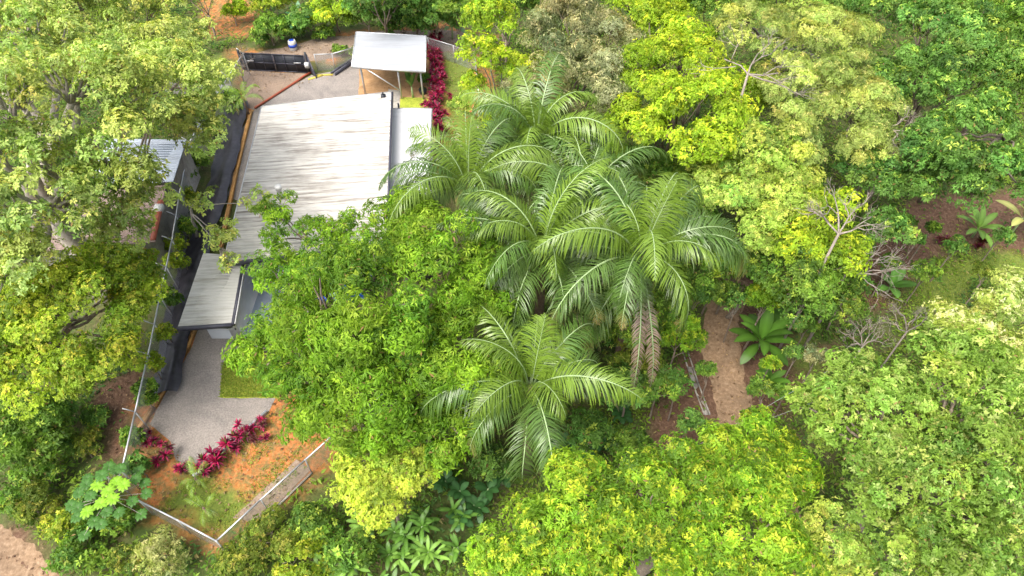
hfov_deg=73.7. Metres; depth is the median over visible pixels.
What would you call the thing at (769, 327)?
banana plant
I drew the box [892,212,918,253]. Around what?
bush
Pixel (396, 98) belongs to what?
garden path
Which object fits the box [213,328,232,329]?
window
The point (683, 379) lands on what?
bush
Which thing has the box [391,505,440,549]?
heliconia
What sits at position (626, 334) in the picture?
bush
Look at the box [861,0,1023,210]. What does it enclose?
broadleaf tree
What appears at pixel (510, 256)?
broadleaf tree
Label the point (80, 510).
cecropia
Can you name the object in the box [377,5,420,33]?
bush
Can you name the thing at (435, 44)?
cordyline
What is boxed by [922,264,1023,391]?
broadleaf tree
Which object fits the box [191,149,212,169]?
bush
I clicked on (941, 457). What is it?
broadleaf tree
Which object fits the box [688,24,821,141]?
dead tree
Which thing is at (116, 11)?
broadleaf tree
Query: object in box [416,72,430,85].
bush
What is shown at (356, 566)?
heliconia
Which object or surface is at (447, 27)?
banana plant
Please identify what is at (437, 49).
cordyline
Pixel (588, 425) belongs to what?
bush
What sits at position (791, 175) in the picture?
broadleaf tree
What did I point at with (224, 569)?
bush
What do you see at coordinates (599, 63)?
broadleaf tree
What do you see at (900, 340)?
dead bush
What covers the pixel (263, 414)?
kerb
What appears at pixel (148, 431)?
cordyline
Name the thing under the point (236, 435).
cordyline
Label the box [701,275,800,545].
dirt road
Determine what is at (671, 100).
broadleaf tree
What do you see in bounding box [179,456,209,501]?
palm tree
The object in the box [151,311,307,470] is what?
gravel yard
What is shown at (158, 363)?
bush
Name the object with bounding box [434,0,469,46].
broadleaf tree
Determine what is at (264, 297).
terrace
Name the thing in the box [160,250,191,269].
bush
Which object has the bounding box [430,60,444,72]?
cordyline
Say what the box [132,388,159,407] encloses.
bush
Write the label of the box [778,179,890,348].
dead tree
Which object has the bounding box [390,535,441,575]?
heliconia
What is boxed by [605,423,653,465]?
bush
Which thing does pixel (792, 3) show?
broadleaf tree
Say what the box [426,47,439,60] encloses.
cordyline
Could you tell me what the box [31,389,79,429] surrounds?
bush
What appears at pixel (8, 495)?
bush
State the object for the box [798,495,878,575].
broadleaf tree
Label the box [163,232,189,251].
bush
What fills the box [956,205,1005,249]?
banana plant
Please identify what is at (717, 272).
bush
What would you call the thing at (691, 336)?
bush
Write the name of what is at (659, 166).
bush
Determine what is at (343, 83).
gravel driveway
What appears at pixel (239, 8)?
bush
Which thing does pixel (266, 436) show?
cordyline
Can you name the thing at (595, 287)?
bush
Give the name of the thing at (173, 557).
bush
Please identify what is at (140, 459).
bush
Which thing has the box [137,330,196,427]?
edging board
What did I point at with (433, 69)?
cordyline
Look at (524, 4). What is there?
broadleaf tree
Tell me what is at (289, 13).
banana plant
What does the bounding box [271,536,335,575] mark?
bush
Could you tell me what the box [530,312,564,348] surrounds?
bush
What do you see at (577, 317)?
bush
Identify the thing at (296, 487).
wall
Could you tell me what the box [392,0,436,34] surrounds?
broadleaf tree
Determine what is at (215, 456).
cordyline
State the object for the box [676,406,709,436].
bush
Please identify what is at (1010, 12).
broadleaf tree
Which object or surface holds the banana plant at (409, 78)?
on the ground at (166, 478)
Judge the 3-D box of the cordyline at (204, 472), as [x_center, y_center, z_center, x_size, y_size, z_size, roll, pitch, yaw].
[-14.347,8.387,31.491,1.229,1.085,1.031,0,50,0]
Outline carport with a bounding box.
[351,31,426,99]
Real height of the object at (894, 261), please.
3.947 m
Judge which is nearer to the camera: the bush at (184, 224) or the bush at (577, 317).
the bush at (577, 317)
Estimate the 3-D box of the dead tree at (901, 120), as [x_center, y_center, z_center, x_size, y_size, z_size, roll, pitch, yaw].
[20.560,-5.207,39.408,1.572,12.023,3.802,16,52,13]
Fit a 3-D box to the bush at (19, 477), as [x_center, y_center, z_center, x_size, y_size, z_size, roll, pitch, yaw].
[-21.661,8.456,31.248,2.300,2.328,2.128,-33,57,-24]
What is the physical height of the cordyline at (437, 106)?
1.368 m
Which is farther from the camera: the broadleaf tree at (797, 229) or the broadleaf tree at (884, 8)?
the broadleaf tree at (884, 8)
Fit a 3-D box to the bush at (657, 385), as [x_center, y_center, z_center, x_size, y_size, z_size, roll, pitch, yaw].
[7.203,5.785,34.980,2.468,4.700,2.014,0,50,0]
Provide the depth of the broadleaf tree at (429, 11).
53.23 m
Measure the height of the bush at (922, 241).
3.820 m
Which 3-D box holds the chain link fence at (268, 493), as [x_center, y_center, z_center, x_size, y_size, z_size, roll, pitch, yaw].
[-8.935,7.936,31.636,0.290,1.551,10.619,34,58,25]
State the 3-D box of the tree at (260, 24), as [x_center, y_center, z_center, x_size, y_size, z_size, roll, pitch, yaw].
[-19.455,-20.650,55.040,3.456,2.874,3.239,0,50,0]
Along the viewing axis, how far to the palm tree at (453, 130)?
42.82 m
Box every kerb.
[192,410,267,476]
[308,74,332,79]
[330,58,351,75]
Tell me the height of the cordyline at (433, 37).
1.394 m
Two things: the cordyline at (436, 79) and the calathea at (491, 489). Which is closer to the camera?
the calathea at (491, 489)
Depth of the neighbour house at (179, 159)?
41.34 m
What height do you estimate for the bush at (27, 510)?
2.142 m
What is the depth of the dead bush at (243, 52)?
51.10 m
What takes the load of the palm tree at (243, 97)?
on the ground at (166, 478)
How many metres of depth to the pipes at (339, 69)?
53.33 m
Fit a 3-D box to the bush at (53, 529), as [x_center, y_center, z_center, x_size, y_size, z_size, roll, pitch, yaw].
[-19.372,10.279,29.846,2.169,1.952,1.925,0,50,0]
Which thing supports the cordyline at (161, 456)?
on the ground at (166, 478)
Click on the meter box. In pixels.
(306, 65)
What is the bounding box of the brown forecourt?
[243,71,304,109]
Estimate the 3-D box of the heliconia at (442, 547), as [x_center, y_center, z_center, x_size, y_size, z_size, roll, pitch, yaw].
[-3.326,11.610,30.084,3.059,1.364,1.738,0,50,0]
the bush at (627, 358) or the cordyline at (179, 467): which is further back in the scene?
the bush at (627, 358)
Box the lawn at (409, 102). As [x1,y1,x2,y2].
[400,97,428,107]
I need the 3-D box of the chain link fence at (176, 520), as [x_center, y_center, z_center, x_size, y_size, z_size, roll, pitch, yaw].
[-14.197,10.352,29.545,4.248,1.655,0.089,19,53,15]
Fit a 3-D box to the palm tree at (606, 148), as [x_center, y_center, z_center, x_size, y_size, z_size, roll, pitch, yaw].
[3.550,-3.404,36.417,9.459,11.294,8.508,0,50,0]
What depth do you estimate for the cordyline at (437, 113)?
48.40 m
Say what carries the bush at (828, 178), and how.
on the ground at (166, 478)
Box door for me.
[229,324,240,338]
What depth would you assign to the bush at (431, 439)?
31.30 m
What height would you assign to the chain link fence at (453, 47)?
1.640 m
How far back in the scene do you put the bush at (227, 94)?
48.94 m
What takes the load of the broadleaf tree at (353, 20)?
on the ground at (166, 478)
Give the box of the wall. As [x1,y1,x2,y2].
[272,473,312,510]
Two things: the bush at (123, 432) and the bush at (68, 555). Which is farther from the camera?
the bush at (123, 432)
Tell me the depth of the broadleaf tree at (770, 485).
23.32 m
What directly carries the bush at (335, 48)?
on the ground at (166, 478)
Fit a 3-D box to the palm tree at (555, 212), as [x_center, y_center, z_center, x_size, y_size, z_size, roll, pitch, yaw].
[1.210,-0.517,32.498,9.025,11.763,8.503,27,55,21]
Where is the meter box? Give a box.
[304,62,309,67]
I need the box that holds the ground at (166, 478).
[0,0,1023,575]
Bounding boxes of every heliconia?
[305,537,341,572]
[321,555,358,575]
[339,510,376,575]
[357,509,418,559]
[367,541,403,575]
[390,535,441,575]
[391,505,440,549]
[404,534,463,571]
[437,495,480,562]
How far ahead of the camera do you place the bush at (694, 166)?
39.73 m
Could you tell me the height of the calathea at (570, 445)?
1.116 m
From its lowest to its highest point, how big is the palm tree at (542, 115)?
11.084 m
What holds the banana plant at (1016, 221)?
on the ground at (166, 478)
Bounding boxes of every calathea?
[428,469,470,504]
[445,494,489,531]
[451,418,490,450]
[474,451,510,500]
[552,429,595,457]
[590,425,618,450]
[607,393,632,423]
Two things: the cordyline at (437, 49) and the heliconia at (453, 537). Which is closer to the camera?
the heliconia at (453, 537)
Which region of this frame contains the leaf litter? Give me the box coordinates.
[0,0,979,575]
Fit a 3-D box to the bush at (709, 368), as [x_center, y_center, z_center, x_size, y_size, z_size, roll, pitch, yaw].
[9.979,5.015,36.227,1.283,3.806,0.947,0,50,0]
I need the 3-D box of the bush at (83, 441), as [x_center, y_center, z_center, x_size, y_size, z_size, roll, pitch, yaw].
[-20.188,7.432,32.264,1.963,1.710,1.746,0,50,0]
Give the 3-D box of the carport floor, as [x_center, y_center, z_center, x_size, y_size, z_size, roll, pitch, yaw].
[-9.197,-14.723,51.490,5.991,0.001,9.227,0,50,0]
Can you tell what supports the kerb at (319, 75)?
on the gravel driveway
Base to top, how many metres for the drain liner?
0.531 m
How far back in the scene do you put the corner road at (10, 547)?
29.78 m
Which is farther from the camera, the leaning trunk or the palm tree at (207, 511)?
the leaning trunk
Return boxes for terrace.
[244,282,284,333]
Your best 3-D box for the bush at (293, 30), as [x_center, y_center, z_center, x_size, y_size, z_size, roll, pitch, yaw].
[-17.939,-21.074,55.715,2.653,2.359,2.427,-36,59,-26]
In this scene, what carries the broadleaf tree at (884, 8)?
on the ground at (166, 478)
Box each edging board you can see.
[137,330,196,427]
[219,110,252,248]
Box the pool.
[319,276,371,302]
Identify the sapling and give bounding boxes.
[183,183,269,273]
[251,189,381,254]
[446,81,490,136]
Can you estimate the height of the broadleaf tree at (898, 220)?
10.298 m
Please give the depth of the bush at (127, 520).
29.20 m
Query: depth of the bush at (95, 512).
29.31 m
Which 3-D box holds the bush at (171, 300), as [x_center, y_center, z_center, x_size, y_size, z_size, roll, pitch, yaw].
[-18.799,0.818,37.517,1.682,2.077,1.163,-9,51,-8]
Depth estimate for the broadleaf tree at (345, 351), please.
26.34 m
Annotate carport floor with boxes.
[358,59,428,97]
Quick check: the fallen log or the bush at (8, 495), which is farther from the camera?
the fallen log
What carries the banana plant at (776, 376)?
on the ground at (166, 478)
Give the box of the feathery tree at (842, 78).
[710,0,914,168]
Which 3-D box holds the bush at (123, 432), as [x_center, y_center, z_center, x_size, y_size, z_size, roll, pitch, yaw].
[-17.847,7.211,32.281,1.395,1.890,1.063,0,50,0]
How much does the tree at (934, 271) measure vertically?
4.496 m
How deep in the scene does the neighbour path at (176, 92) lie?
51.83 m
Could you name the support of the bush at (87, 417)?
on the ground at (166, 478)
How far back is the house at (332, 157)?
40.84 m
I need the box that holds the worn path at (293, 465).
[233,459,308,520]
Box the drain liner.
[153,101,247,393]
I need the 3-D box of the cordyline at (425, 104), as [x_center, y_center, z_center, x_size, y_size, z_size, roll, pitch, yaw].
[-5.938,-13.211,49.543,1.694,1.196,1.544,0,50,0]
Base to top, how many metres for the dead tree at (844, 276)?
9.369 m
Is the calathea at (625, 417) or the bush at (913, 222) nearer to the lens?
the calathea at (625, 417)
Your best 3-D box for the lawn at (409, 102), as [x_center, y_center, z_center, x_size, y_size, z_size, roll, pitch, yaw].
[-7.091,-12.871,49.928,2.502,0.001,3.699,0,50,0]
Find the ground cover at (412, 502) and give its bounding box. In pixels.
[0,0,1023,575]
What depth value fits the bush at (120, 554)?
28.31 m
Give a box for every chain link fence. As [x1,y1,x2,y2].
[107,48,250,495]
[139,500,223,549]
[217,389,388,550]
[314,47,352,69]
[427,37,479,114]
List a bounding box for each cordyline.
[142,428,151,436]
[143,434,166,447]
[150,441,174,468]
[172,459,191,475]
[191,461,213,477]
[196,436,235,469]
[219,436,240,455]
[226,419,250,443]
[238,422,258,444]
[254,415,267,431]
[258,431,270,441]
[419,97,438,108]
[426,40,439,54]
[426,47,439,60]
[426,74,445,88]
[426,84,439,93]
[427,34,438,43]
[428,29,443,41]
[428,63,444,74]
[428,85,447,101]
[428,92,439,102]
[429,46,442,54]
[429,53,444,71]
[429,99,442,112]
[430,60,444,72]
[431,70,448,82]
[432,108,449,121]
[432,120,451,136]
[433,116,447,130]
[934,234,953,243]
[972,236,987,248]
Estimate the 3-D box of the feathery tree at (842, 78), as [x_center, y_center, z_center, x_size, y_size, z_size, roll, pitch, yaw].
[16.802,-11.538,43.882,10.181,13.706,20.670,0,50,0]
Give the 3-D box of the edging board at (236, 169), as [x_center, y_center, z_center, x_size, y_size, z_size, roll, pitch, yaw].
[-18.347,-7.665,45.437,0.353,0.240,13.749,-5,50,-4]
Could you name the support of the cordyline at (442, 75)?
on the ground at (166, 478)
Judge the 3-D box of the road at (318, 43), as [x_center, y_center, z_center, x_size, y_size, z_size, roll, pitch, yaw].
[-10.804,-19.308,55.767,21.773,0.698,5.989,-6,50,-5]
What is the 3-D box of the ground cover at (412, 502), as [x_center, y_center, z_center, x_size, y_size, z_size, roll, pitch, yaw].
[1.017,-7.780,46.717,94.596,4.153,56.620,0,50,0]
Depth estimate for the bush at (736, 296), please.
36.59 m
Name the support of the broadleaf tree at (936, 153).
on the ground at (166, 478)
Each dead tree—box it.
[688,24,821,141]
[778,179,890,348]
[802,227,918,347]
[840,103,921,222]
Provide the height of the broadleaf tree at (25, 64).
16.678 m
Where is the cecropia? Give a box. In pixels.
[64,461,152,541]
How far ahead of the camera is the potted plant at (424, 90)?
51.09 m
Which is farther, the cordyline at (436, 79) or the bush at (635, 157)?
the cordyline at (436, 79)
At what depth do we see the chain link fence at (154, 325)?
35.74 m
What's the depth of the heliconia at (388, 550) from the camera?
29.55 m
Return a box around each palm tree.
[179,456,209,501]
[183,493,219,527]
[221,81,263,114]
[378,109,558,272]
[417,303,645,491]
[420,157,636,351]
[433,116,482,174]
[451,51,626,237]
[488,131,670,273]
[525,164,753,390]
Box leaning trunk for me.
[725,245,789,318]
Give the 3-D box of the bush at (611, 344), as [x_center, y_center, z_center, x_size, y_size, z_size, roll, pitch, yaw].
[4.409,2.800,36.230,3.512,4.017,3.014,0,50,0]
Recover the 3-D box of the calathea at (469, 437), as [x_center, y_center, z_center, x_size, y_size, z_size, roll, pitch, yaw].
[-2.002,7.282,32.990,2.494,1.255,1.379,-19,53,-15]
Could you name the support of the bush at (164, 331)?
on the ground at (166, 478)
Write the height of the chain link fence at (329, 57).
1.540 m
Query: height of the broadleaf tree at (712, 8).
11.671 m
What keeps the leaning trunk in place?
on the dirt road at (724, 381)
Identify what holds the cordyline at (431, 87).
on the ground at (166, 478)
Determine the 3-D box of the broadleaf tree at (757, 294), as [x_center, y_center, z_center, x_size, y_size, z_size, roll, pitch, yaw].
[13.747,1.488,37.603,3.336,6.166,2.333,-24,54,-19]
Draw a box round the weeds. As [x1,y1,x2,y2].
[134,45,1023,539]
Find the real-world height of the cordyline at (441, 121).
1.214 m
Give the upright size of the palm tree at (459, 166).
10.729 m
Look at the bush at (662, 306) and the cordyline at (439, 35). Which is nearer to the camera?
the bush at (662, 306)
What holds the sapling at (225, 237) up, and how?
on the ground at (166, 478)
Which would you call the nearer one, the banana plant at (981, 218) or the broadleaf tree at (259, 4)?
the banana plant at (981, 218)
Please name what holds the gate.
on the ground at (166, 478)
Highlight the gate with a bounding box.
[236,49,316,78]
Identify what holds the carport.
on the carport floor
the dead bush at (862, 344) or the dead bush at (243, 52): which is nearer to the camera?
the dead bush at (862, 344)
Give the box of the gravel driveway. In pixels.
[228,66,358,200]
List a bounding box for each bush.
[0,380,79,471]
[0,481,35,516]
[6,450,66,487]
[6,477,63,530]
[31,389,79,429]
[36,506,86,542]
[41,520,112,575]
[63,425,104,459]
[69,480,106,522]
[75,402,112,427]
[99,500,141,536]
[105,541,145,572]
[118,424,146,448]
[122,449,152,477]
[124,523,192,575]
[130,376,159,397]
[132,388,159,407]
[138,350,165,379]
[146,321,177,343]
[154,284,184,311]
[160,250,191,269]
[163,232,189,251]
[174,214,201,239]
[180,185,200,203]
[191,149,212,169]
[207,540,267,575]
[216,88,243,105]
[220,0,253,25]
[227,41,251,79]
[233,501,299,562]
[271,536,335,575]
[275,14,308,37]
[283,497,344,547]
[310,24,334,39]
[323,527,381,572]
[330,43,348,55]
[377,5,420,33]
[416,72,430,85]
[417,423,464,461]
[446,406,498,439]
[467,442,520,485]
[486,311,537,347]
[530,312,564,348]
[544,275,588,319]
[547,305,589,352]
[563,256,625,308]
[565,406,624,452]
[569,305,617,362]
[584,450,613,500]
[595,361,653,422]
[599,303,666,347]
[601,335,665,370]
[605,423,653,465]
[610,142,652,193]
[628,151,689,228]
[638,285,694,324]
[640,369,681,420]
[642,250,684,304]
[657,312,709,365]
[658,364,693,420]
[662,195,733,256]
[667,261,733,314]
[675,161,724,199]
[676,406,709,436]
[687,145,744,178]
[694,360,717,401]
[698,247,742,315]
[714,235,766,313]
[716,281,751,342]
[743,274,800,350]
[746,372,777,404]
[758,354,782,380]
[771,160,833,196]
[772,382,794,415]
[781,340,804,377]
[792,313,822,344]
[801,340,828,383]
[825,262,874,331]
[828,221,879,256]
[839,316,896,361]
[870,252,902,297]
[873,301,934,376]
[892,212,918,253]
[898,229,926,269]
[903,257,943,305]
[907,220,943,263]
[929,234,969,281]
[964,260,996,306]
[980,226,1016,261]
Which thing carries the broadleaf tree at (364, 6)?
on the ground at (166, 478)
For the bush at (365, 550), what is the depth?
28.45 m
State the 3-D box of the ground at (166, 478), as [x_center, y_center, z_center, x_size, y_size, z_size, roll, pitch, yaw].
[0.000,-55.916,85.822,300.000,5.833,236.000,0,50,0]
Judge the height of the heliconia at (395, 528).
1.352 m
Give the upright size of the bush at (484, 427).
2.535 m
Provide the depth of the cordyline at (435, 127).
47.50 m
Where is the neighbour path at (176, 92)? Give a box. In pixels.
[165,82,229,93]
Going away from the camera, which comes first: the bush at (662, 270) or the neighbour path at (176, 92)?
the bush at (662, 270)
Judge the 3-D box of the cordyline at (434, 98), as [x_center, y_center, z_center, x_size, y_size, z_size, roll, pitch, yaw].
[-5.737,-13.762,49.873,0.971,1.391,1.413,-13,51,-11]
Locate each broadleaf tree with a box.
[0,0,177,103]
[0,0,180,313]
[0,237,170,420]
[43,15,243,252]
[157,44,201,69]
[176,0,216,36]
[220,184,525,478]
[246,0,297,14]
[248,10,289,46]
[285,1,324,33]
[304,0,358,32]
[325,429,446,538]
[340,0,419,32]
[341,1,382,31]
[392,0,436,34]
[409,0,465,44]
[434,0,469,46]
[453,0,540,139]
[462,404,830,575]
[469,0,548,83]
[480,220,531,292]
[500,0,647,167]
[596,0,776,217]
[601,0,696,134]
[683,0,766,117]
[690,113,826,283]
[731,239,870,329]
[756,184,874,316]
[757,0,849,77]
[784,325,1023,575]
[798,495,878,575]
[830,0,906,56]
[831,138,922,269]
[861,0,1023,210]
[895,80,1023,214]
[915,0,1019,105]
[916,0,1023,203]
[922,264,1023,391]
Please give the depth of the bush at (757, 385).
34.25 m
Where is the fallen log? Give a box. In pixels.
[682,350,709,414]
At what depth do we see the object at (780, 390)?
34.17 m
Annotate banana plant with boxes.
[285,1,312,36]
[405,72,415,97]
[443,20,464,38]
[729,304,795,365]
[746,365,790,388]
[876,266,916,297]
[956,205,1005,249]
[996,200,1023,232]
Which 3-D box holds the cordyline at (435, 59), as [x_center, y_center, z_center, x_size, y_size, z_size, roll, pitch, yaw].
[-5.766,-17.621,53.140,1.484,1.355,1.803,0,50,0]
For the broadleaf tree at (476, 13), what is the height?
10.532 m
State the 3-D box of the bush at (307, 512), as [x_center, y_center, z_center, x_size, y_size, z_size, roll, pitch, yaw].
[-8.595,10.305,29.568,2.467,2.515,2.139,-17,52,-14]
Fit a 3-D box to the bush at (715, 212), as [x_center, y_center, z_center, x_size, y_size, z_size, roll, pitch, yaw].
[10.588,-2.446,40.447,4.338,7.059,2.955,-22,53,-17]
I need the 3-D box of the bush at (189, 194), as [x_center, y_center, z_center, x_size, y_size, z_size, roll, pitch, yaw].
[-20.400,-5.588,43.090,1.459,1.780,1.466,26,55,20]
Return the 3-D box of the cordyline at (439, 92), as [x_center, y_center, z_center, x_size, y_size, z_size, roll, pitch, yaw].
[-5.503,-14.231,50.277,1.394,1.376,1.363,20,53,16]
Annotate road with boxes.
[0,524,58,575]
[251,29,507,75]
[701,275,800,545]
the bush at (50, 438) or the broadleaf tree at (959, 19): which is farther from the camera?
the broadleaf tree at (959, 19)
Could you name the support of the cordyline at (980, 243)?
on the ground at (166, 478)
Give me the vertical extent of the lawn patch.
0.001 m
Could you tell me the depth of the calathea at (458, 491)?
31.33 m
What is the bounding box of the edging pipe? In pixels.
[254,72,310,108]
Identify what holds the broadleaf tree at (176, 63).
on the ground at (166, 478)
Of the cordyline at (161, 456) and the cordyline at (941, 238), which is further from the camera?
the cordyline at (941, 238)
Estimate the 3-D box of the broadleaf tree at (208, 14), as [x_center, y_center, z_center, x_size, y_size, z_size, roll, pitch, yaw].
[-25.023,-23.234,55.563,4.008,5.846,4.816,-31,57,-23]
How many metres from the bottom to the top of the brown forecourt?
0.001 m
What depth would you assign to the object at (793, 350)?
35.58 m
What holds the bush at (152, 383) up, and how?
on the ground at (166, 478)
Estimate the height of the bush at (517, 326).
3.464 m
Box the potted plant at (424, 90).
[418,86,426,94]
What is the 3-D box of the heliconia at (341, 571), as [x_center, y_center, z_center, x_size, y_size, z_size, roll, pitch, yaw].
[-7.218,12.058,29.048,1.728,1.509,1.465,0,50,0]
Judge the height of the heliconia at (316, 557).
1.641 m
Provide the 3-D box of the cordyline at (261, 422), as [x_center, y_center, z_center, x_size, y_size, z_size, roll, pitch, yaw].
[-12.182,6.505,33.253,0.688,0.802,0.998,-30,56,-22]
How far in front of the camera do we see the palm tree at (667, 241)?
28.48 m
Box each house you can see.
[40,138,200,269]
[177,91,432,338]
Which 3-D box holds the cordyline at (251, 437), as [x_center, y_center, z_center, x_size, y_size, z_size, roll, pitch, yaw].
[-12.611,6.992,32.768,1.001,0.924,1.201,-12,51,-10]
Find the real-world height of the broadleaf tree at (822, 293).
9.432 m
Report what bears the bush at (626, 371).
on the ground at (166, 478)
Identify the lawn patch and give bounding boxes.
[220,353,301,397]
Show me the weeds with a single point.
(226, 373)
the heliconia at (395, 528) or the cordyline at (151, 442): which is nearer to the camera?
the heliconia at (395, 528)
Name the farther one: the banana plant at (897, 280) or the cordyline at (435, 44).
the cordyline at (435, 44)
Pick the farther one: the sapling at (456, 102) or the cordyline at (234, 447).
the sapling at (456, 102)
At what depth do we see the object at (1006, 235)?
40.89 m
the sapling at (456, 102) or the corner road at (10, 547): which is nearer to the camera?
the corner road at (10, 547)
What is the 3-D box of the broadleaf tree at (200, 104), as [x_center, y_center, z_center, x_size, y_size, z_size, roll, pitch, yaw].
[-18.508,-8.057,38.908,8.410,11.600,20.148,-7,50,-6]
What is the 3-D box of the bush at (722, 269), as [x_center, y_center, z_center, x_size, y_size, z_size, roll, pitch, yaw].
[12.524,-0.063,38.676,3.106,6.705,2.886,0,50,0]
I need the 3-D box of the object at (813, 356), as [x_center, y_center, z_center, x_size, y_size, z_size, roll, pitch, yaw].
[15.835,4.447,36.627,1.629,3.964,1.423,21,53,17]
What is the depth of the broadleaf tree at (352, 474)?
25.85 m
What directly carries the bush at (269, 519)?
on the ground at (166, 478)
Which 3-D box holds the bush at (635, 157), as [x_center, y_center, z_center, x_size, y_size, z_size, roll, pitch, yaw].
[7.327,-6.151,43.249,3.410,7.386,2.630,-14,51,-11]
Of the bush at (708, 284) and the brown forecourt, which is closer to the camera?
the bush at (708, 284)
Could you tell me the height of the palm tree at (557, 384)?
11.096 m
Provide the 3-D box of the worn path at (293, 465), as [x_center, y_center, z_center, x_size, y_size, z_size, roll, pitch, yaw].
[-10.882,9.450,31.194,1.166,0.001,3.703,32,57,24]
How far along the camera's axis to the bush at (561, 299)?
35.93 m
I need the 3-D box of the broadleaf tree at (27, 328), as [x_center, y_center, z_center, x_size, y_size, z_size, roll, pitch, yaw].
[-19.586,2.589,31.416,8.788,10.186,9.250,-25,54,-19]
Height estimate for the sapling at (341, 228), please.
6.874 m
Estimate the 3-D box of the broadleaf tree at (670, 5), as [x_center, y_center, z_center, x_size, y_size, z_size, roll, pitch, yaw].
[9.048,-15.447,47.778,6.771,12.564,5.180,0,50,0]
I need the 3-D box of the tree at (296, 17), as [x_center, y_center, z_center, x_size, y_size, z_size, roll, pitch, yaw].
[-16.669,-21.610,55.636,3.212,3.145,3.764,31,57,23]
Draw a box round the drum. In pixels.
[288,39,296,50]
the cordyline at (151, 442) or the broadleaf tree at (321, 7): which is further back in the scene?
the broadleaf tree at (321, 7)
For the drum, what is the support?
on the road at (318, 43)
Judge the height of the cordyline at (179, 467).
0.749 m
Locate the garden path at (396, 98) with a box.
[388,89,399,107]
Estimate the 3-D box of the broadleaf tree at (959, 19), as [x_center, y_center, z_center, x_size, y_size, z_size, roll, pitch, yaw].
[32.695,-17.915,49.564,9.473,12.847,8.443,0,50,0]
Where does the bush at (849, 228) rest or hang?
on the ground at (166, 478)
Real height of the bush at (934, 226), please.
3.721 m
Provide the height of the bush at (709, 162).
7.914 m
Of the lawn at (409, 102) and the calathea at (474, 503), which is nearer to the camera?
the calathea at (474, 503)

